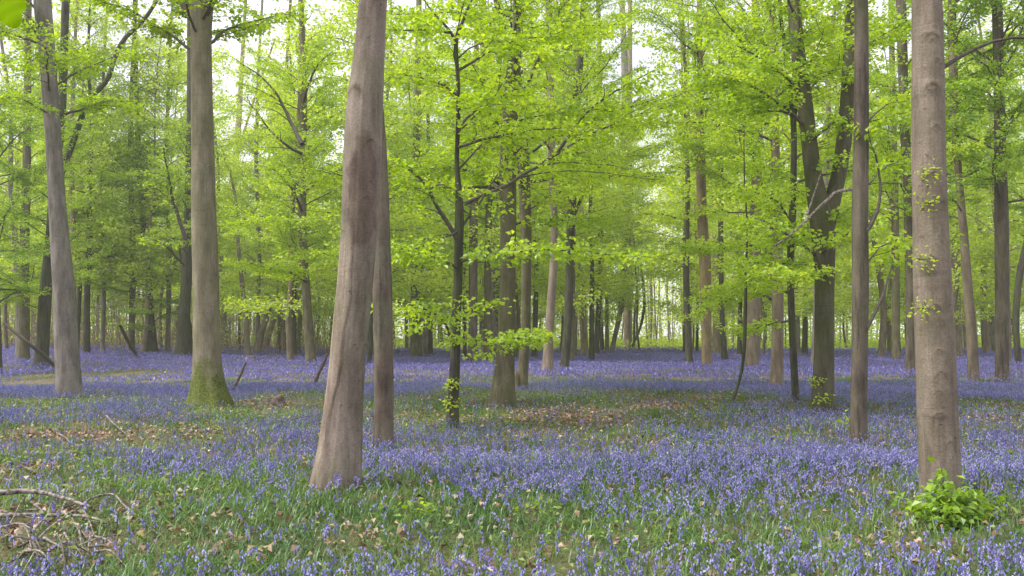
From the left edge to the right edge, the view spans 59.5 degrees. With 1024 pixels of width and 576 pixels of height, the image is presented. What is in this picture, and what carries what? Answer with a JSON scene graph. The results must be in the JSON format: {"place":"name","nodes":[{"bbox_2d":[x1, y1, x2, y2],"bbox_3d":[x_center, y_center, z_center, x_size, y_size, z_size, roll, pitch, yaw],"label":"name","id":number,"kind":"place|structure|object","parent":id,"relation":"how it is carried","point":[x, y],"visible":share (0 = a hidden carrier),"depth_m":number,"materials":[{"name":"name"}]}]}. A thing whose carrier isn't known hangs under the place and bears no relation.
{"place":"outdoors","nodes":[
{"label":"outdoors","id":0,"kind":"place"},
{"bbox_2d":[0,0,26,28],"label":"overhanging twig","id":1,"kind":"object","parent":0,"point":[11,11],"visible":1,"depth_m":1.31,"materials":[{"name":"green plant"}]},
{"bbox_2d":[0,338,1023,575],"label":"ground","id":2,"kind":"structure","parent":0,"point":[643,550],"depth_m":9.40,"materials":[{"name":"plant"}]},
{"bbox_2d":[0,15,71,349],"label":"tree","id":3,"kind":"object","parent":2,"relation":"on","point":[5,328],"visible":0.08,"depth_m":65.23,"materials":[{"name":"green plant"}]},
{"bbox_2d":[0,91,92,373],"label":"beech tree","id":4,"kind":"object","parent":2,"relation":"on","point":[39,168],"visible":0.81,"depth_m":39.47,"materials":[{"name":"green plant"}]},
{"bbox_2d":[0,17,99,356],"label":"tree","id":5,"kind":"object","parent":2,"relation":"on","point":[10,154],"visible":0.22,"depth_m":54.76,"materials":[{"name":"green plant"}]},
{"bbox_2d":[0,0,119,363],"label":"beech tree","id":6,"kind":"object","parent":2,"relation":"on","point":[23,348],"visible":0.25,"depth_m":48.19,"materials":[{"name":"green plant"}]},
{"bbox_2d":[0,0,152,292],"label":"beech tree","id":7,"kind":"object","parent":2,"relation":"on","point":[76,21],"visible":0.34,"depth_m":60.07,"materials":[{"name":"green plant"}]},
{"bbox_2d":[0,0,157,368],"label":"beech tree","id":8,"kind":"object","parent":2,"relation":"on","point":[42,343],"visible":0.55,"depth_m":42.04,"materials":[{"name":"green plant"}]},
{"bbox_2d":[0,0,167,398],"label":"beech tree","id":9,"kind":"object","parent":2,"relation":"on","point":[48,63],"visible":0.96,"depth_m":23.76,"materials":[{"name":"grey plant"}]},
{"bbox_2d":[30,43,139,341],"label":"tree","id":10,"kind":"object","parent":2,"relation":"on","point":[79,296],"visible":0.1,"depth_m":63.25,"materials":[{"name":"green plant"}]},
{"bbox_2d":[13,0,162,353],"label":"tree","id":11,"kind":"object","parent":2,"relation":"on","point":[86,347],"visible":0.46,"depth_m":60.84,"materials":[{"name":"green plant"}]},
{"bbox_2d":[21,0,165,353],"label":"beech tree","id":12,"kind":"object","parent":2,"relation":"on","point":[103,311],"visible":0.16,"depth_m":62.63,"materials":[{"name":"green plant"}]},
{"bbox_2d":[77,0,184,352],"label":"beech tree","id":13,"kind":"object","parent":2,"relation":"on","point":[131,334],"visible":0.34,"depth_m":62.80,"materials":[{"name":"green plant"}]},
{"bbox_2d":[77,0,192,355],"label":"beech tree","id":14,"kind":"object","parent":2,"relation":"on","point":[152,345],"visible":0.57,"depth_m":61.80,"materials":[{"name":"green plant"}]},
{"bbox_2d":[84,11,186,354],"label":"tree","id":15,"kind":"object","parent":2,"relation":"on","point":[146,286],"visible":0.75,"depth_m":60.79,"materials":[{"name":"green plant"}]},
{"bbox_2d":[116,57,219,348],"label":"tree","id":16,"kind":"object","parent":2,"relation":"on","point":[163,296],"visible":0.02,"depth_m":74.80,"materials":[{"name":"green plant"}]},
{"bbox_2d":[97,5,254,353],"bbox_3d":[-24.520,-8.011,64.789,9.744,25.986,8.788,-2,-4,32],"label":"beech tree","id":17,"kind":"object","parent":2,"relation":"on","point":[168,322],"visible":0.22,"depth_m":64.13,"materials":[{"name":"green plant"}]},
{"bbox_2d":[123,1,244,357],"bbox_3d":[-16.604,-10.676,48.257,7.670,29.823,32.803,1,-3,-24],"label":"beech tree","id":18,"kind":"object","parent":2,"relation":"on","point":[182,342],"visible":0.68,"depth_m":57.86,"materials":[{"name":"green plant"}]},
{"bbox_2d":[1,280,367,356],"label":"brushwood","id":19,"kind":"object","parent":2,"relation":"on","point":[118,334],"visible":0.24,"depth_m":74.45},
{"bbox_2d":[60,0,321,410],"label":"beech tree","id":20,"kind":"object","parent":2,"relation":"on","point":[208,386],"visible":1,"depth_m":19.46,"materials":[{"name":"brown plant"}]},
{"bbox_2d":[172,77,262,305],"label":"tree","id":21,"kind":"object","parent":2,"relation":"on","point":[223,121],"visible":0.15,"depth_m":89.75,"materials":[{"name":"green plant"}]},
{"bbox_2d":[212,41,254,346],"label":"tree","id":22,"kind":"object","parent":2,"relation":"on","point":[215,58],"visible":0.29,"depth_m":81.14,"materials":[{"name":"green plant"}]},
{"bbox_2d":[215,149,267,355],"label":"beech tree","id":23,"kind":"object","parent":2,"relation":"on","point":[246,332],"visible":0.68,"depth_m":61.16,"materials":[{"name":"green plant"}]},
{"bbox_2d":[215,141,267,351],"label":"tree","id":24,"kind":"object","parent":2,"relation":"on","point":[235,269],"visible":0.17,"depth_m":74.50,"materials":[{"name":"green plant"}]},
{"bbox_2d":[216,0,274,323],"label":"beech tree","id":25,"kind":"object","parent":2,"relation":"on","point":[239,91],"visible":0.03,"depth_m":103.04,"materials":[{"name":"green plant"}]},
{"bbox_2d":[213,0,287,340],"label":"beech tree","id":26,"kind":"object","parent":2,"relation":"on","point":[242,167],"visible":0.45,"depth_m":70.57,"materials":[{"name":"green plant"}]},
{"bbox_2d":[218,0,333,352],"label":"beech tree","id":27,"kind":"object","parent":2,"relation":"on","point":[287,60],"visible":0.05,"depth_m":74.63,"materials":[{"name":"green plant"}]},
{"bbox_2d":[220,12,344,364],"bbox_3d":[-12.435,-5.372,51.571,8.026,20.047,8.456,3,-4,-42],"label":"tree","id":28,"kind":"object","parent":2,"relation":"on","point":[318,41],"visible":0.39,"depth_m":50.44,"materials":[{"name":"green plant"}]},
{"bbox_2d":[212,0,353,365],"bbox_3d":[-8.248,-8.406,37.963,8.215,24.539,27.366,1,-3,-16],"label":"beech tree","id":29,"kind":"object","parent":2,"relation":"on","point":[303,256],"visible":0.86,"depth_m":45.41,"materials":[{"name":"green plant"}]},
{"bbox_2d":[236,0,346,309],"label":"tree","id":30,"kind":"object","parent":2,"relation":"on","point":[265,43],"visible":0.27,"depth_m":60.60,"materials":[{"name":"green plant"}]},
{"bbox_2d":[252,66,333,353],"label":"tree","id":31,"kind":"object","parent":2,"relation":"on","point":[285,284],"visible":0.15,"depth_m":63.38,"materials":[{"name":"green plant"}]},
{"bbox_2d":[253,99,334,320],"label":"tree","id":32,"kind":"object","parent":2,"relation":"on","point":[318,304],"visible":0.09,"depth_m":66.79,"materials":[{"name":"green plant"}]},
{"bbox_2d":[247,99,342,353],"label":"tree","id":33,"kind":"object","parent":2,"relation":"on","point":[299,326],"visible":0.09,"depth_m":70.03,"materials":[{"name":"green plant"}]},
{"bbox_2d":[308,0,386,495],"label":"beech tree","id":34,"kind":"object","parent":2,"relation":"on","point":[339,448],"visible":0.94,"depth_m":9.18,"materials":[{"name":"brown plant"}]},
{"bbox_2d":[271,0,440,288],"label":"tree","id":35,"kind":"object","parent":2,"relation":"on","point":[331,207],"visible":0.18,"depth_m":54.12,"materials":[{"name":"green plant"}]},
{"bbox_2d":[301,0,452,365],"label":"tree","id":36,"kind":"object","parent":2,"relation":"on","point":[400,229],"visible":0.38,"depth_m":46.55,"materials":[{"name":"green plant"}]},
{"bbox_2d":[372,107,393,449],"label":"beech tree","id":37,"kind":"object","parent":2,"relation":"on","point":[383,428],"visible":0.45,"depth_m":12.11,"materials":[{"name":"brown plant"}]},
{"bbox_2d":[334,0,468,318],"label":"tree","id":38,"kind":"object","parent":2,"relation":"on","point":[397,269],"visible":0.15,"depth_m":59.23,"materials":[{"name":"green plant"}]},
{"bbox_2d":[384,0,450,357],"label":"beech tree","id":39,"kind":"object","parent":2,"relation":"on","point":[416,344],"visible":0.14,"depth_m":64.62,"materials":[{"name":"green plant"}]},
{"bbox_2d":[384,46,451,355],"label":"tree","id":40,"kind":"object","parent":2,"relation":"on","point":[424,348],"visible":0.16,"depth_m":67.01,"materials":[{"name":"green plant"}]},
{"bbox_2d":[404,3,454,356],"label":"beech tree","id":41,"kind":"object","parent":2,"relation":"on","point":[430,333],"visible":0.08,"depth_m":67.35,"materials":[{"name":"green plant"}]},
{"bbox_2d":[289,0,621,407],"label":"beech tree","id":42,"kind":"object","parent":2,"relation":"on","point":[503,391],"visible":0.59,"depth_m":19.96,"materials":[{"name":"green plant"}]},
{"bbox_2d":[394,41,518,357],"bbox_3d":[-2.974,-5.768,60.374,7.830,22.042,7.992,-2,-4,34],"label":"tree","id":43,"kind":"object","parent":2,"relation":"on","point":[479,290],"visible":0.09,"depth_m":59.77,"materials":[{"name":"green plant"}]},
{"bbox_2d":[390,0,536,333],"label":"tree","id":44,"kind":"object","parent":2,"relation":"on","point":[443,228],"visible":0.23,"depth_m":51.93,"materials":[{"name":"green plant"}]},
{"bbox_2d":[404,4,539,365],"bbox_3d":[-2.217,-6.165,51.036,7.768,21.626,9.068,0,-3,-9],"label":"beech tree","id":45,"kind":"object","parent":2,"relation":"on","point":[450,205],"visible":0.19,"depth_m":50.16,"materials":[{"name":"green plant"}]},
{"bbox_2d":[426,0,546,363],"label":"beech tree","id":46,"kind":"object","parent":2,"relation":"on","point":[488,298],"visible":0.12,"depth_m":52.60,"materials":[{"name":"green plant"}]},
{"bbox_2d":[436,0,560,362],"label":"tree","id":47,"kind":"object","parent":2,"relation":"on","point":[494,275],"visible":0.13,"depth_m":58.49,"materials":[{"name":"green plant"}]},
{"bbox_2d":[0,343,1023,575],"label":"bluebells","id":48,"kind":"object","parent":2,"relation":"on","point":[879,457],"visible":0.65,"depth_m":11.71,"materials":[{"name":"purple plant"}]},
{"bbox_2d":[0,383,1023,575],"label":"leaf litter","id":49,"kind":"object","parent":2,"relation":"on","point":[101,432],"visible":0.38,"depth_m":11.38,"materials":[{"name":"brown plant"}]},
{"bbox_2d":[0,95,1023,347],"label":"distant woodland","id":50,"kind":"object","parent":2,"relation":"on","point":[650,327],"visible":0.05,"depth_m":114.11,"materials":[{"name":"green plant"}]},
{"bbox_2d":[468,51,584,360],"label":"tree","id":51,"kind":"object","parent":2,"relation":"on","point":[519,313],"visible":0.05,"depth_m":61.97,"materials":[{"name":"green plant"}]},
{"bbox_2d":[32,331,1023,351],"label":"undergrowth","id":52,"kind":"object","parent":2,"relation":"on","point":[645,346],"visible":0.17,"depth_m":100.94,"materials":[{"name":"green plant"}]},
{"bbox_2d":[484,12,585,360],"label":"tree","id":53,"kind":"object","parent":2,"relation":"on","point":[534,352],"visible":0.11,"depth_m":64.64,"materials":[{"name":"green plant"}]},
{"bbox_2d":[384,0,702,389],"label":"beech tree","id":54,"kind":"object","parent":2,"relation":"on","point":[525,201],"visible":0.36,"depth_m":25.29,"materials":[{"name":"green plant"}]},
{"bbox_2d":[439,0,667,375],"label":"beech tree","id":55,"kind":"object","parent":2,"relation":"on","point":[547,361],"visible":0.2,"depth_m":33.94,"materials":[{"name":"green plant"}]},
{"bbox_2d":[354,0,764,428],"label":"beech tree","id":56,"kind":"object","parent":2,"relation":"on","point":[404,254],"visible":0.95,"depth_m":15.24,"materials":[{"name":"green plant"}]},
{"bbox_2d":[518,64,621,355],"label":"tree","id":57,"kind":"object","parent":2,"relation":"on","point":[576,322],"visible":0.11,"depth_m":69.40,"materials":[{"name":"green plant"}]},
{"bbox_2d":[470,0,672,372],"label":"beech tree","id":58,"kind":"object","parent":2,"relation":"on","point":[577,81],"visible":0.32,"depth_m":38.97,"materials":[{"name":"green plant"}]},
{"bbox_2d":[516,0,629,317],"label":"tree","id":59,"kind":"object","parent":2,"relation":"on","point":[542,283],"visible":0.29,"depth_m":52.57,"materials":[{"name":"green plant"}]},
{"bbox_2d":[517,16,636,365],"bbox_3d":[3.426,-8.663,52.031,5.888,26.790,8.616,3,-4,-39],"label":"beech tree","id":60,"kind":"object","parent":2,"relation":"on","point":[572,337],"visible":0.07,"depth_m":51.08,"materials":[{"name":"green plant"}]},
{"bbox_2d":[538,10,622,356],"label":"beech tree","id":61,"kind":"object","parent":2,"relation":"on","point":[584,349],"visible":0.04,"depth_m":74.64,"materials":[{"name":"beige plant"}]},
{"bbox_2d":[533,42,642,360],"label":"tree","id":62,"kind":"object","parent":2,"relation":"on","point":[591,312],"visible":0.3,"depth_m":55.57,"materials":[{"name":"green plant"}]},
{"bbox_2d":[565,146,650,353],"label":"tree","id":63,"kind":"object","parent":2,"relation":"on","point":[607,310],"visible":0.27,"depth_m":79.99,"materials":[{"name":"green plant"}]},
{"bbox_2d":[575,85,649,344],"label":"tree","id":64,"kind":"object","parent":2,"relation":"on","point":[620,277],"visible":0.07,"depth_m":87.07,"materials":[{"name":"green plant"}]},
{"bbox_2d":[583,2,661,353],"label":"beech tree","id":65,"kind":"object","parent":2,"relation":"on","point":[597,329],"visible":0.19,"depth_m":79.17,"materials":[{"name":"green plant"}]},
{"bbox_2d":[594,0,662,350],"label":"beech tree","id":66,"kind":"object","parent":2,"relation":"on","point":[617,324],"visible":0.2,"depth_m":89.61,"materials":[{"name":"green plant"}]},
{"bbox_2d":[604,142,665,350],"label":"tree","id":67,"kind":"object","parent":2,"relation":"on","point":[638,247],"visible":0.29,"depth_m":88.41,"materials":[{"name":"green plant"}]},
{"bbox_2d":[605,130,666,348],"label":"tree","id":68,"kind":"object","parent":2,"relation":"on","point":[638,268],"visible":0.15,"depth_m":92.72,"materials":[{"name":"green plant"}]},
{"bbox_2d":[615,0,662,348],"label":"beech tree","id":69,"kind":"object","parent":2,"relation":"on","point":[627,324],"visible":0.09,"depth_m":96.48,"materials":[{"name":"brown plant"}]},
{"bbox_2d":[637,112,724,319],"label":"tree","id":70,"kind":"object","parent":2,"relation":"on","point":[669,276],"visible":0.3,"depth_m":79.79,"materials":[{"name":"green plant"}]},
{"bbox_2d":[621,0,744,365],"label":"tree","id":71,"kind":"object","parent":2,"relation":"on","point":[685,266],"visible":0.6,"depth_m":49.98,"materials":[{"name":"green plant"}]},
{"bbox_2d":[596,0,789,370],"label":"beech tree","id":72,"kind":"object","parent":2,"relation":"on","point":[705,280],"visible":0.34,"depth_m":41.72,"materials":[{"name":"green plant"}]},
{"bbox_2d":[645,108,742,329],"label":"tree","id":73,"kind":"object","parent":2,"relation":"on","point":[714,232],"visible":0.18,"depth_m":61.81,"materials":[{"name":"green plant"}]},
{"bbox_2d":[676,4,739,353],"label":"beech tree","id":74,"kind":"object","parent":2,"relation":"on","point":[716,347],"visible":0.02,"depth_m":78.50,"materials":[{"name":"green plant"}]},
{"bbox_2d":[661,0,769,359],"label":"beech tree","id":75,"kind":"object","parent":2,"relation":"on","point":[724,353],"visible":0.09,"depth_m":56.71,"materials":[{"name":"green plant"}]},
{"bbox_2d":[692,113,785,354],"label":"tree","id":76,"kind":"object","parent":2,"relation":"on","point":[739,345],"visible":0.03,"depth_m":69.96,"materials":[{"name":"green plant"}]},
{"bbox_2d":[649,0,838,371],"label":"beech tree","id":77,"kind":"object","parent":2,"relation":"on","point":[752,342],"visible":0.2,"depth_m":39.33,"materials":[{"name":"green plant"}]},
{"bbox_2d":[696,3,805,356],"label":"tree","id":78,"kind":"object","parent":2,"relation":"on","point":[767,255],"visible":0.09,"depth_m":66.41,"materials":[{"name":"green plant"}]},
{"bbox_2d":[614,0,899,389],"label":"beech tree","id":79,"kind":"object","parent":2,"relation":"on","point":[777,299],"visible":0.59,"depth_m":24.51,"materials":[{"name":"green plant"}]},
{"bbox_2d":[689,92,848,402],"bbox_3d":[5.201,-0.980,20.152,3.383,7.686,3.648,1,-3,-21],"label":"beech tree","id":80,"kind":"object","parent":2,"relation":"on","point":[721,133],"visible":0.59,"depth_m":20.21,"materials":[{"name":"green plant"}]},
{"bbox_2d":[680,0,889,415],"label":"beech tree","id":81,"kind":"object","parent":2,"relation":"on","point":[821,249],"visible":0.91,"depth_m":17.98,"materials":[{"name":"green plant"}]},
{"bbox_2d":[750,0,840,356],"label":"tree","id":82,"kind":"object","parent":2,"relation":"on","point":[797,255],"visible":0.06,"depth_m":69.03,"materials":[{"name":"green plant"}]},
{"bbox_2d":[721,0,894,364],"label":"tree","id":83,"kind":"object","parent":2,"relation":"on","point":[843,264],"visible":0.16,"depth_m":46.41,"materials":[{"name":"green plant"}]},
{"bbox_2d":[782,43,870,323],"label":"tree","id":84,"kind":"object","parent":2,"relation":"on","point":[808,301],"visible":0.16,"depth_m":59.93,"materials":[{"name":"green plant"}]},
{"bbox_2d":[691,0,985,403],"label":"beech tree","id":85,"kind":"object","parent":2,"relation":"on","point":[809,35],"visible":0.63,"depth_m":18.82,"materials":[{"name":"green plant"}]},
{"bbox_2d":[779,79,899,322],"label":"tree","id":86,"kind":"object","parent":2,"relation":"on","point":[838,311],"visible":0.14,"depth_m":62.36,"materials":[{"name":"green plant"}]},
{"bbox_2d":[805,14,963,359],"bbox_3d":[25.260,-7.185,60.781,10.443,24.757,9.912,-1,-3,20],"label":"tree","id":87,"kind":"object","parent":2,"relation":"on","point":[883,326],"visible":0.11,"depth_m":60.76,"materials":[{"name":"green plant"}]},
{"bbox_2d":[869,138,905,352],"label":"tree","id":88,"kind":"object","parent":2,"relation":"on","point":[888,291],"visible":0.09,"depth_m":72.65,"materials":[{"name":"green plant"}]},
{"bbox_2d":[832,0,955,362],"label":"beech tree","id":89,"kind":"object","parent":2,"relation":"on","point":[896,353],"visible":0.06,"depth_m":55.31,"materials":[{"name":"green plant"}]},
{"bbox_2d":[827,0,966,446],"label":"beech tree","id":90,"kind":"object","parent":2,"relation":"on","point":[861,177],"visible":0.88,"depth_m":13.29,"materials":[{"name":"brown plant"}]},
{"bbox_2d":[850,18,950,352],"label":"tree","id":91,"kind":"object","parent":2,"relation":"on","point":[889,228],"visible":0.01,"depth_m":66.10,"materials":[{"name":"green plant"}]},
{"bbox_2d":[784,0,1023,377],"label":"beech tree","id":92,"kind":"object","parent":2,"relation":"on","point":[902,69],"visible":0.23,"depth_m":33.83,"materials":[{"name":"green plant"}]},
{"bbox_2d":[870,0,1023,382],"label":"beech tree","id":93,"kind":"object","parent":2,"relation":"on","point":[1000,177],"visible":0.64,"depth_m":27.84,"materials":[{"name":"green plant"}]},
{"bbox_2d":[870,0,1023,381],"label":"beech tree","id":94,"kind":"object","parent":2,"relation":"on","point":[971,332],"visible":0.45,"depth_m":28.35,"materials":[{"name":"green plant"}]},
{"bbox_2d":[887,456,1021,532],"bbox_3d":[3.943,1.847,7.744,1.207,0.773,0.763,0,-3,0],"label":"beech seedling","id":95,"kind":"object","parent":2,"relation":"on","point":[945,503],"visible":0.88,"depth_m":7.65,"materials":[{"name":"green plant"}]},
{"bbox_2d":[891,96,1018,358],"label":"tree","id":96,"kind":"object","parent":2,"relation":"on","point":[958,289],"visible":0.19,"depth_m":58.55,"materials":[{"name":"green plant"}]},
{"bbox_2d":[899,14,1020,357],"bbox_3d":[30.949,-10.807,62.684,7.663,31.889,9.085,0,-3,0],"label":"beech tree","id":97,"kind":"object","parent":2,"relation":"on","point":[958,325],"visible":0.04,"depth_m":62.19,"materials":[{"name":"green plant"}]},
{"bbox_2d":[907,0,1023,500],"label":"beech tree","id":98,"kind":"object","parent":2,"relation":"on","point":[938,431],"visible":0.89,"depth_m":8.65,"materials":[{"name":"brown plant"}]},
{"bbox_2d":[943,0,1023,364],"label":"tree","id":99,"kind":"object","parent":2,"relation":"on","point":[981,251],"visible":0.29,"depth_m":50.36,"materials":[{"name":"green plant"}]},
{"bbox_2d":[946,18,1023,356],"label":"tree","id":100,"kind":"object","parent":2,"relation":"on","point":[984,337],"visible":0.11,"depth_m":66.70,"materials":[{"name":"green plant"}]},
{"bbox_2d":[954,1,1023,259],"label":"tree","id":101,"kind":"object","parent":2,"relation":"on","point":[1020,226],"visible":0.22,"depth_m":57.87,"materials":[{"name":"green plant"}]},
{"bbox_2d":[962,86,1023,365],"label":"beech tree","id":102,"kind":"object","parent":2,"relation":"on","point":[1016,307],"visible":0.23,"depth_m":45.49,"materials":[{"name":"green plant"}]},
{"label":"fallen branch","id":103,"kind":"object","parent":2,"relation":"on","visible":0},
{"bbox_2d":[0,486,111,508],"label":"fallen branch","id":104,"kind":"object","parent":103,"relation":"on","point":[23,491],"visible":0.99,"depth_m":7.55,"materials":[{"name":"brown wood"}]},
{"bbox_2d":[0,0,1023,338],"label":"sky","id":105,"kind":"structure","parent":0,"point":[639,53],"materials":[{"name":"white"}]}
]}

